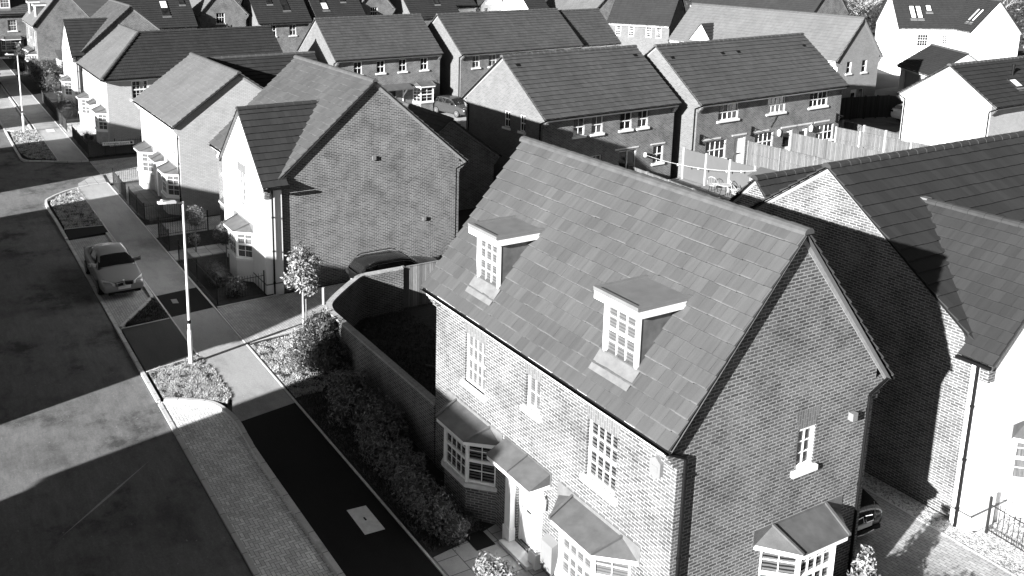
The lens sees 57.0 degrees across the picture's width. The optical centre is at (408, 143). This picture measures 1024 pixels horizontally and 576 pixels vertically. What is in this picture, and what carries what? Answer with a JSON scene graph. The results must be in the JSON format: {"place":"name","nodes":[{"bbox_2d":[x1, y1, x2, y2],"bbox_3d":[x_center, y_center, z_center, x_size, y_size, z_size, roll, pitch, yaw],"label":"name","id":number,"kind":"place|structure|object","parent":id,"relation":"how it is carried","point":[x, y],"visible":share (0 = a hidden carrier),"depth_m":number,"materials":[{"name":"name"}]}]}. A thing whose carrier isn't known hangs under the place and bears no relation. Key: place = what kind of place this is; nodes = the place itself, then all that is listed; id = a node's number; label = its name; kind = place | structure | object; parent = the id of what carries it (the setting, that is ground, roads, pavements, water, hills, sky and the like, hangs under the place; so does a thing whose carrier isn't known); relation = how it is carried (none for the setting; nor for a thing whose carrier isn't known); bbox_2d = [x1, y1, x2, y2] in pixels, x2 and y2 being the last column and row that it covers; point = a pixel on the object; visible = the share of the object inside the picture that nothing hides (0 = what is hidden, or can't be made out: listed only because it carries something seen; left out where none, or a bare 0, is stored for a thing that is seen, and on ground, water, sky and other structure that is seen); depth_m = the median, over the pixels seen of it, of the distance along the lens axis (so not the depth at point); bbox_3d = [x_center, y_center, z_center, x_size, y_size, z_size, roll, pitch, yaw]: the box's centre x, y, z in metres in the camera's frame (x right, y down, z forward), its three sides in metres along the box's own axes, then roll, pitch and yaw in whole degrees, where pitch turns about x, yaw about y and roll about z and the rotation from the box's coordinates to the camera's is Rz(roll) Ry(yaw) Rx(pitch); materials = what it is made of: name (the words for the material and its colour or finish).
{"place":"outdoors","nodes":[
{"label":"outdoors","id":0,"kind":"place"},
{"bbox_2d":[10,129,55,160],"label":"grass","id":1,"kind":"structure","parent":0,"point":[35,149],"depth_m":68.14,"materials":[{"name":"plant"}]},
{"bbox_2d":[0,59,86,162],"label":"pavement","id":2,"kind":"structure","parent":0,"point":[62,146],"depth_m":77.35,"materials":[{"name":"concrete"}]},
{"bbox_2d":[51,189,102,227],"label":"grass","id":3,"kind":"structure","parent":0,"point":[60,214],"depth_m":52.03,"materials":[{"name":"plant"}]},
{"bbox_2d":[89,156,138,183],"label":"side driveway","id":4,"kind":"structure","parent":0,"point":[104,168],"depth_m":62.14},
{"bbox_2d":[0,125,252,575],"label":"road","id":5,"kind":"structure","parent":0,"point":[85,428],"depth_m":28.76,"materials":[{"name":"grey asphalt"}]},
{"bbox_2d":[112,181,180,223],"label":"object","id":6,"kind":"structure","parent":0,"point":[146,197],"depth_m":53.95,"materials":[{"name":"black metal"}]},
{"bbox_2d":[125,298,168,326],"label":"verge soil","id":7,"kind":"structure","parent":0,"point":[143,320],"depth_m":37.53,"materials":[{"name":"black soil"}]},
{"bbox_2d":[126,298,167,324],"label":"grass","id":8,"kind":"structure","parent":7,"relation":"on","point":[157,312],"depth_m":37.94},
{"bbox_2d":[146,215,220,237],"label":"path","id":9,"kind":"structure","parent":0,"point":[214,222],"depth_m":49.36,"materials":[{"name":"grey concrete"}]},
{"bbox_2d":[78,183,294,420],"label":"pavement","id":10,"kind":"structure","parent":0,"point":[250,382],"depth_m":36.79,"materials":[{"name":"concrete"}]},
{"bbox_2d":[157,287,212,316],"bbox_3d":[-9.425,6.771,39.305,1.776,0.300,2.750,-7,14,-28],"label":"pavement patch","id":11,"kind":"object","parent":10,"relation":"on","point":[198,301],"visible":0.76,"depth_m":39.17,"materials":[{"name":"black asphalt"}]},
{"bbox_2d":[241,403,442,575],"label":"pavement patch","id":12,"kind":"object","parent":10,"relation":"on","point":[323,484],"visible":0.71,"depth_m":25.62,"materials":[{"name":"black asphalt"}]},
{"bbox_2d":[347,506,384,534],"bbox_3d":[-1.145,9.908,24.645,0.560,0.015,1.200,-7,14,-28],"label":"access cover","id":13,"kind":"object","parent":12,"relation":"on","point":[365,520],"visible":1,"depth_m":24.60,"materials":[{"name":"metal"}]},
{"bbox_2d":[148,356,231,406],"bbox_3d":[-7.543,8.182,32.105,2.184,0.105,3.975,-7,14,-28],"label":"grass","id":14,"kind":"structure","parent":0,"point":[167,381],"depth_m":32.16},
{"bbox_2d":[157,199,193,363],"bbox_3d":[-8.154,4.904,32.748,0.945,6.220,0.280,-7,14,-28],"label":"street lamp","id":15,"kind":"object","parent":14,"relation":"on","point":[189,332],"visible":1,"depth_m":32.91,"materials":[{"name":"metal"}]},
{"bbox_2d":[168,243,225,260],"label":"front path","id":16,"kind":"structure","parent":0,"point":[209,250],"depth_m":45.46,"materials":[{"name":"grey concrete"}]},
{"bbox_2d":[251,334,328,397],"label":"grass","id":17,"kind":"structure","parent":0,"point":[285,368],"depth_m":33.12,"materials":[{"name":"plant"}]},
{"bbox_2d":[217,282,432,343],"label":"driveway","id":18,"kind":"structure","parent":0,"point":[254,320],"depth_m":38.15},
{"bbox_2d":[346,248,436,280],"bbox_3d":[-0.432,5.473,40.916,4.392,1.592,2.200,-7,14,-28],"label":"parked car","id":19,"kind":"object","parent":18,"relation":"on","point":[375,261],"visible":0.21,"depth_m":40.15,"materials":[{"name":"black paint"}]},
{"bbox_2d":[354,303,435,396],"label":"lawn","id":20,"kind":"structure","parent":0,"point":[426,314],"depth_m":35.93,"materials":[{"name":"plant"}]},
{"bbox_2d":[432,524,547,575],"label":"front path","id":21,"kind":"structure","parent":0,"point":[460,560],"depth_m":23.09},
{"bbox_2d":[472,551,516,575],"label":"shrub","id":22,"kind":"object","parent":21,"relation":"on","point":[486,567],"visible":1,"depth_m":21.55,"materials":[{"name":"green plant"}]},
{"bbox_2d":[0,0,1023,547],"bbox_3d":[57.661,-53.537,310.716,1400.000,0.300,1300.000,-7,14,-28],"label":"ground","id":23,"kind":"structure","parent":0,"point":[90,8],"depth_m":102.56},
{"bbox_2d":[0,0,27,58],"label":"brick house","id":24,"kind":"structure","parent":23,"relation":"on","point":[12,25],"depth_m":115.20,"materials":[{"name":"grey brick"}]},
{"bbox_2d":[0,86,29,130],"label":"parking bay","id":25,"kind":"object","parent":23,"relation":"on","point":[10,117],"visible":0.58,"depth_m":79.77,"materials":[{"name":"grey asphalt"}]},
{"bbox_2d":[21,0,89,65],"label":"brick house","id":26,"kind":"structure","parent":23,"relation":"on","point":[42,20],"depth_m":100.38,"materials":[{"name":"grey brick"}]},
{"bbox_2d":[29,88,88,132],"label":"garden bed","id":27,"kind":"object","parent":23,"relation":"on","point":[36,93],"visible":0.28,"depth_m":86.68,"materials":[{"name":"soil"}]},
{"bbox_2d":[32,56,63,94],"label":"tree","id":28,"kind":"object","parent":27,"relation":"on","point":[49,72],"visible":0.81,"depth_m":91.33,"materials":[{"name":"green plant"}]},
{"bbox_2d":[64,225,107,239],"bbox_3d":[-16.724,4.688,48.546,1.940,0.300,1.750,-7,14,-28],"label":"pavement crossing","id":29,"kind":"object","parent":23,"relation":"on","point":[80,233],"visible":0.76,"depth_m":48.34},
{"bbox_2d":[69,134,136,158],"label":"garden bed","id":30,"kind":"object","parent":23,"relation":"on","point":[98,148],"visible":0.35,"depth_m":66.71,"materials":[{"name":"soil"}]},
{"bbox_2d":[69,235,148,326],"bbox_3d":[-13.512,6.106,42.518,1.830,0.300,12.300,-7,14,-28],"label":"parking bay","id":31,"kind":"object","parent":23,"relation":"on","point":[122,307],"visible":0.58,"depth_m":39.86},
{"bbox_2d":[83,242,143,295],"bbox_3d":[-13.215,5.384,41.697,2.260,1.471,4.992,-7,14,-28],"label":"parked car","id":32,"kind":"object","parent":31,"relation":"on","point":[111,268],"visible":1,"depth_m":40.64,"materials":[{"name":"silver metal"}]},
{"bbox_2d":[59,0,161,109],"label":"brick house","id":33,"kind":"structure","parent":23,"relation":"on","point":[81,38],"depth_m":82.62,"materials":[{"name":"white tile"}]},
{"bbox_2d":[116,327,159,403],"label":"kerb","id":34,"kind":"structure","parent":23,"relation":"on","point":[140,369],"depth_m":33.34,"materials":[{"name":"concrete"}]},
{"bbox_2d":[116,0,197,29],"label":"brick terrace","id":35,"kind":"structure","parent":23,"relation":"on","point":[169,14],"depth_m":104.29,"materials":[{"name":"grey tile"}]},
{"bbox_2d":[122,319,195,372],"bbox_3d":[-9.428,7.667,35.315,1.940,0.300,4.250,-7,14,-28],"label":"pavement crossing","id":36,"kind":"object","parent":23,"relation":"on","point":[154,345],"visible":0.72,"depth_m":35.24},
{"bbox_2d":[75,24,282,146],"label":"hipped house","id":37,"kind":"structure","parent":23,"relation":"on","point":[122,67],"depth_m":70.48,"materials":[{"name":"tile"}]},
{"bbox_2d":[156,229,220,250],"bbox_3d":[-10.975,4.996,47.246,3.000,0.300,2.350,-7,14,-28],"label":"garden bed","id":38,"kind":"object","parent":23,"relation":"on","point":[206,238],"visible":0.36,"depth_m":47.12,"materials":[{"name":"soil"}]},
{"bbox_2d":[132,52,263,217],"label":"pale brick house","id":39,"kind":"structure","parent":23,"relation":"on","point":[189,103],"depth_m":51.35,"materials":[{"name":"grey brick"}]},
{"bbox_2d":[158,403,260,575],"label":"kerb","id":40,"kind":"structure","parent":23,"relation":"on","point":[230,529],"depth_m":25.78,"materials":[{"name":"concrete"}]},
{"bbox_2d":[189,0,249,27],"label":"brick house","id":41,"kind":"structure","parent":23,"relation":"on","point":[218,13],"depth_m":108.33,"materials":[{"name":"white brick"}]},
{"bbox_2d":[176,253,273,307],"bbox_3d":[-8.180,6.137,42.177,3.000,0.300,6.350,-7,14,-28],"label":"garden bed","id":42,"kind":"object","parent":23,"relation":"on","point":[218,258],"visible":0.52,"depth_m":41.08,"materials":[{"name":"soil"}]},
{"bbox_2d":[177,239,264,303],"bbox_3d":[-8.476,5.530,41.906,2.200,1.200,5.950,-7,14,-28],"label":"railing","id":43,"kind":"object","parent":42,"relation":"on","point":[196,268],"visible":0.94,"depth_m":39.98,"materials":[{"name":"black metal"}]},
{"bbox_2d":[161,402,335,575],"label":"parking bay","id":44,"kind":"object","parent":23,"relation":"on","point":[274,538],"visible":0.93,"depth_m":25.77,"materials":[{"name":"grey brick"}]},
{"bbox_2d":[164,397,345,575],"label":"kerb","id":45,"kind":"structure","parent":23,"relation":"on","point":[310,531],"depth_m":26.47,"materials":[{"name":"concrete"}]},
{"bbox_2d":[207,51,317,86],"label":"pale brick house","id":46,"kind":"structure","parent":23,"relation":"on","point":[263,70],"depth_m":59.65,"materials":[{"name":"tile"}]},
{"bbox_2d":[241,0,312,52],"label":"brick terrace","id":47,"kind":"structure","parent":23,"relation":"on","point":[289,21],"depth_m":110.45,"materials":[{"name":"grey brick"}]},
{"bbox_2d":[107,182,446,575],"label":"pavement edging","id":48,"kind":"object","parent":23,"relation":"on","point":[350,465],"visible":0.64,"depth_m":29.66,"materials":[{"name":"concrete"}]},
{"bbox_2d":[304,0,365,23],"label":"brick terrace","id":49,"kind":"structure","parent":23,"relation":"on","point":[327,8],"depth_m":113.77,"materials":[{"name":"grey tile"}]},
{"bbox_2d":[208,55,468,294],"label":"brick house","id":50,"kind":"structure","parent":23,"relation":"on","point":[337,170],"depth_m":41.37,"materials":[{"name":"grey brick"}]},
{"bbox_2d":[297,13,443,110],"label":"brick terrace","id":51,"kind":"structure","parent":23,"relation":"on","point":[398,56],"depth_m":79.56,"materials":[{"name":"grey tile"}]},
{"bbox_2d":[248,331,493,557],"bbox_3d":[-1.400,8.859,30.087,3.200,0.300,14.300,-7,14,-28],"label":"garden bed","id":52,"kind":"object","parent":23,"relation":"on","point":[435,472],"visible":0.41,"depth_m":27.34,"materials":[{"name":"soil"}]},
{"bbox_2d":[280,241,322,329],"bbox_3d":[-4.065,5.482,36.125,1.665,3.741,1.755,4,13,15],"label":"tree","id":53,"kind":"object","parent":52,"relation":"on","point":[299,268],"visible":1,"depth_m":35.66,"materials":[{"name":"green plant"}]},
{"bbox_2d":[286,308,350,377],"bbox_3d":[-3.164,7.019,32.731,2.190,2.142,3.489,-7,14,-28],"label":"shrub","id":54,"kind":"object","parent":52,"relation":"on","point":[318,347],"visible":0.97,"depth_m":32.37,"materials":[{"name":"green plant"}]},
{"bbox_2d":[321,364,412,444],"bbox_3d":[-1.516,8.091,29.156,1.906,1.656,4.459,-7,14,-28],"label":"shrub","id":55,"kind":"object","parent":52,"relation":"on","point":[357,402],"visible":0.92,"depth_m":28.94,"materials":[{"name":"grey plant"}]},
{"bbox_2d":[353,415,430,496],"bbox_3d":[-0.629,8.833,26.852,1.502,1.218,3.538,-7,14,-28],"label":"hedge","id":56,"kind":"object","parent":52,"relation":"on","point":[392,456],"visible":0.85,"depth_m":26.64,"materials":[{"name":"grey plant"}]},
{"bbox_2d":[388,463,471,550],"bbox_3d":[0.498,9.344,24.502,1.372,1.222,3.228,-7,14,-28],"label":"hedge","id":57,"kind":"object","parent":52,"relation":"on","point":[421,498],"visible":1,"depth_m":24.07,"materials":[{"name":"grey plant"}]},
{"bbox_2d":[359,0,395,14],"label":"brick house","id":58,"kind":"structure","parent":23,"relation":"on","point":[378,7],"depth_m":117.58,"materials":[{"name":"white brick"}]},
{"bbox_2d":[326,266,435,463],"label":"garden wall","id":59,"kind":"structure","parent":23,"relation":"on","point":[353,301],"depth_m":31.50,"materials":[{"name":"grey brick"}]},
{"bbox_2d":[401,260,438,309],"bbox_3d":[2.429,5.642,39.762,6.150,1.980,0.120,-7,14,-28],"label":"fence","id":60,"kind":"object","parent":23,"relation":"on","point":[415,277],"visible":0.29,"depth_m":38.59,"materials":[{"name":"grey wood"}]},
{"bbox_2d":[389,0,458,25],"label":"brick terrace","id":61,"kind":"structure","parent":23,"relation":"on","point":[428,10],"depth_m":119.65,"materials":[{"name":"tile"}]},
{"bbox_2d":[397,99,501,210],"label":"garage","id":62,"kind":"structure","parent":23,"relation":"on","point":[476,173],"depth_m":52.65,"materials":[{"name":"grey brick"}]},
{"bbox_2d":[439,111,465,128],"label":"court","id":63,"kind":"object","parent":23,"relation":"on","point":[461,119],"depth_m":78.84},
{"bbox_2d":[433,95,465,117],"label":"parked car","id":64,"kind":"object","parent":63,"relation":"on","point":[454,105],"visible":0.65,"depth_m":79.90,"materials":[{"name":"grey paint"}]},
{"bbox_2d":[428,8,583,97],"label":"brick terrace","id":65,"kind":"structure","parent":23,"relation":"on","point":[473,46],"depth_m":83.40,"materials":[{"name":"white tile"}]},
{"bbox_2d":[499,538,532,570],"bbox_3d":[2.723,10.276,23.252,0.350,0.300,1.200,-7,14,-28],"label":"doorstep","id":66,"kind":"object","parent":23,"relation":"on","point":[516,551],"visible":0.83,"depth_m":23.18,"materials":[{"name":"stone"}]},
{"bbox_2d":[502,0,548,9],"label":"white house","id":67,"kind":"structure","parent":23,"relation":"on","point":[520,4],"depth_m":127.71,"materials":[{"name":"paint"}]},
{"bbox_2d":[461,45,681,181],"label":"brick terrace","id":68,"kind":"structure","parent":23,"relation":"on","point":[617,105],"depth_m":55.55,"materials":[{"name":"grey tile"}]},
{"bbox_2d":[546,0,614,19],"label":"brick house","id":69,"kind":"structure","parent":23,"relation":"on","point":[604,7],"depth_m":125.46,"materials":[{"name":"grey tile"}]},
{"bbox_2d":[558,8,620,48],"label":"brick terrace","id":70,"kind":"structure","parent":23,"relation":"on","point":[591,28],"depth_m":89.97,"materials":[{"name":"white tile"}]},
{"bbox_2d":[607,0,685,54],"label":"pale brick house","id":71,"kind":"structure","parent":23,"relation":"on","point":[644,26],"depth_m":109.43,"materials":[{"name":"white brick"}]},
{"bbox_2d":[420,136,894,575],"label":"brick house","id":72,"kind":"structure","parent":23,"relation":"on","point":[639,374],"depth_m":20.19,"materials":[{"name":"grey brick"}]},
{"bbox_2d":[446,430,464,479],"bbox_3d":[1.275,8.134,24.881,0.072,1.260,1.100,-7,14,-28],"label":"bay window","id":73,"kind":"structure","parent":72,"relation":"in","point":[455,451],"depth_m":24.96,"materials":[{"name":"white plastic"}]},
{"bbox_2d":[460,320,487,401],"bbox_3d":[1.764,5.623,24.547,0.214,1.950,1.220,-7,14,-28],"label":"window","id":74,"kind":"structure","parent":72,"relation":"in","point":[476,348],"depth_m":24.64,"materials":[{"name":"white plastic"}]},
{"bbox_2d":[468,446,495,486],"bbox_3d":[1.909,8.267,24.295,0.594,1.260,0.641,-7,14,-28],"label":"bay window","id":75,"kind":"structure","parent":72,"relation":"in","point":[480,470],"depth_m":24.33,"materials":[{"name":"white plastic"}]},
{"bbox_2d":[479,238,497,285],"bbox_3d":[2.063,3.065,23.985,0.072,1.350,0.880,-7,14,-28],"label":"dormer window","id":76,"kind":"structure","parent":72,"relation":"in","point":[487,251],"depth_m":24.02,"materials":[{"name":"white plastic"}]},
{"bbox_2d":[518,489,531,546],"bbox_3d":[3.024,9.073,23.068,0.120,2.070,0.950,-7,14,-28],"label":"door","id":77,"kind":"structure","parent":72,"relation":"in","point":[525,501],"depth_m":23.34,"materials":[{"name":"white plastic"}]},
{"bbox_2d":[520,362,542,423],"bbox_3d":[2.985,5.833,22.271,0.214,1.400,0.810,-7,14,-28],"label":"window","id":78,"kind":"structure","parent":72,"relation":"in","point":[535,376],"depth_m":22.35,"materials":[{"name":"white plastic"}]},
{"bbox_2d":[561,534,590,575],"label":"bay window","id":79,"kind":"structure","parent":72,"relation":"in","point":[574,562],"depth_m":20.64,"materials":[{"name":"white plastic"}]},
{"bbox_2d":[579,403,620,506],"bbox_3d":[4.180,6.629,20.170,0.214,1.950,1.220,-7,14,-28],"label":"window","id":80,"kind":"structure","parent":72,"relation":"in","point":[604,432],"depth_m":20.25,"materials":[{"name":"white plastic"}]},
{"bbox_2d":[594,560,629,575],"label":"bay window","id":81,"kind":"structure","parent":72,"relation":"in","point":[602,568],"depth_m":19.88,"materials":[{"name":"white plastic"}]},
{"bbox_2d":[605,305,636,366],"bbox_3d":[4.475,4.050,19.612,0.072,1.350,0.940,-7,14,-28],"label":"dormer window","id":82,"kind":"structure","parent":72,"relation":"in","point":[620,327],"depth_m":19.64,"materials":[{"name":"white plastic"}]},
{"bbox_2d":[758,551,796,575],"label":"bay window","id":83,"kind":"structure","parent":72,"relation":"in","point":[771,564],"depth_m":19.91,"materials":[{"name":"white plastic"}]},
{"bbox_2d":[790,405,821,478],"bbox_3d":[8.459,6.327,19.907,0.800,1.500,0.174,-7,14,-28],"label":"window","id":84,"kind":"structure","parent":72,"relation":"in","point":[807,419],"depth_m":19.95,"materials":[{"name":"white plastic"}]},
{"bbox_2d":[800,547,832,575],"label":"bay window","id":85,"kind":"structure","parent":72,"relation":"in","point":[819,564],"depth_m":20.13,"materials":[{"name":"white plastic"}]},
{"bbox_2d":[644,33,849,178],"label":"brick terrace","id":86,"kind":"structure","parent":23,"relation":"on","point":[733,95],"depth_m":60.40,"materials":[{"name":"grey tile"}]},
{"bbox_2d":[689,0,849,14],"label":"brick terrace","id":87,"kind":"structure","parent":23,"relation":"on","point":[831,6],"depth_m":126.22,"materials":[{"name":"brick"}]},
{"bbox_2d":[667,3,883,97],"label":"brick house","id":88,"kind":"structure","parent":23,"relation":"on","point":[847,48],"depth_m":80.93,"materials":[{"name":"grey tile"}]},
{"bbox_2d":[729,164,821,206],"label":"brick house","id":89,"kind":"structure","parent":23,"relation":"on","point":[758,188],"depth_m":31.70,"materials":[{"name":"tile"}]},
{"bbox_2d":[838,87,900,133],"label":"court","id":90,"kind":"object","parent":23,"relation":"on","point":[891,124],"depth_m":78.09,"materials":[{"name":"asphalt"}]},
{"bbox_2d":[842,120,898,139],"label":"fence","id":91,"kind":"object","parent":90,"relation":"on","point":[860,127],"visible":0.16,"depth_m":66.61,"materials":[{"name":"grey wood"}]},
{"bbox_2d":[839,95,902,119],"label":"fence","id":92,"kind":"object","parent":90,"relation":"on","point":[853,107],"visible":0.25,"depth_m":79.10,"materials":[{"name":"black wood"}]},
{"bbox_2d":[749,130,1023,532],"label":"brick house","id":93,"kind":"structure","parent":23,"relation":"on","point":[922,248],"depth_m":25.50,"materials":[{"name":"grey brick"}]},
{"bbox_2d":[1010,442,1023,480],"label":"bay window","id":94,"kind":"structure","parent":93,"relation":"in","point":[1017,473],"depth_m":24.61,"materials":[{"name":"white plastic"}]},
{"bbox_2d":[875,0,965,74],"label":"white house","id":95,"kind":"structure","parent":23,"relation":"on","point":[905,29],"depth_m":104.27,"materials":[{"name":"paint"}]},
{"bbox_2d":[844,0,1023,27],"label":"woodland","id":96,"kind":"object","parent":23,"relation":"on","point":[1012,7],"visible":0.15,"depth_m":157.16,"materials":[{"name":"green plant"}]},
{"bbox_2d":[896,43,976,90],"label":"garage","id":97,"kind":"structure","parent":23,"relation":"on","point":[931,58],"depth_m":89.23,"materials":[{"name":"tile"}]},
{"bbox_2d":[863,472,1023,575],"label":"gravel strip","id":98,"kind":"object","parent":23,"relation":"on","point":[996,549],"visible":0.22,"depth_m":24.25,"materials":[{"name":"grey gravel"}]},
{"bbox_2d":[896,55,1023,144],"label":"white brick house","id":99,"kind":"structure","parent":23,"relation":"on","point":[954,102],"depth_m":58.78,"materials":[{"name":"tile"}]},
{"bbox_2d":[952,0,1022,59],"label":"white house","id":100,"kind":"structure","parent":23,"relation":"on","point":[985,29],"depth_m":99.67,"materials":[{"name":"paint"}]},
{"bbox_2d":[671,177,733,200],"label":"patio","id":101,"kind":"structure","parent":0,"point":[697,186],"depth_m":55.23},
{"bbox_2d":[681,147,756,192],"bbox_3d":[18.161,1.731,54.951,0.120,2.080,5.452,-7,14,-29],"label":"fence","id":102,"kind":"object","parent":101,"relation":"on","point":[733,174],"visible":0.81,"depth_m":55.19,"materials":[{"name":"wood"}]},
{"bbox_2d":[746,140,833,170],"bbox_3d":[23.533,1.431,56.711,0.120,1.930,7.501,-7,14,-28],"label":"fence","id":103,"kind":"object","parent":101,"relation":"on","point":[758,155],"visible":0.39,"depth_m":57.92,"materials":[{"name":"grey wood"}]},
{"bbox_2d":[790,132,883,160],"bbox_3d":[27.317,0.924,58.799,0.120,2.030,7.703,-7,14,-29],"label":"fence","id":104,"kind":"object","parent":101,"relation":"on","point":[820,148],"visible":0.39,"depth_m":59.75,"materials":[{"name":"grey wood"}]},
{"bbox_2d":[834,126,929,152],"bbox_3d":[31.178,0.432,61.282,0.120,1.930,7.303,-7,14,-29],"label":"fence","id":105,"kind":"object","parent":101,"relation":"on","point":[879,143],"visible":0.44,"depth_m":61.97,"materials":[{"name":"grey wood"}]},
{"bbox_2d":[847,544,880,575],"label":"bay tree","id":106,"kind":"object","parent":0,"point":[866,564],"visible":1,"depth_m":20.26,"materials":[{"name":"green plant"}]},
{"bbox_2d":[853,488,1013,575],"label":"driveway","id":107,"kind":"structure","parent":0,"point":[901,542],"depth_m":23.45,"materials":[{"name":"grey brick"}]},
{"bbox_2d":[857,488,882,536],"bbox_3d":[10.574,8.982,25.478,2.200,1.541,4.392,-6,14,-26],"label":"parked car","id":108,"kind":"object","parent":107,"relation":"on","point":[870,515],"visible":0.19,"depth_m":23.83,"materials":[{"name":"black paint"}]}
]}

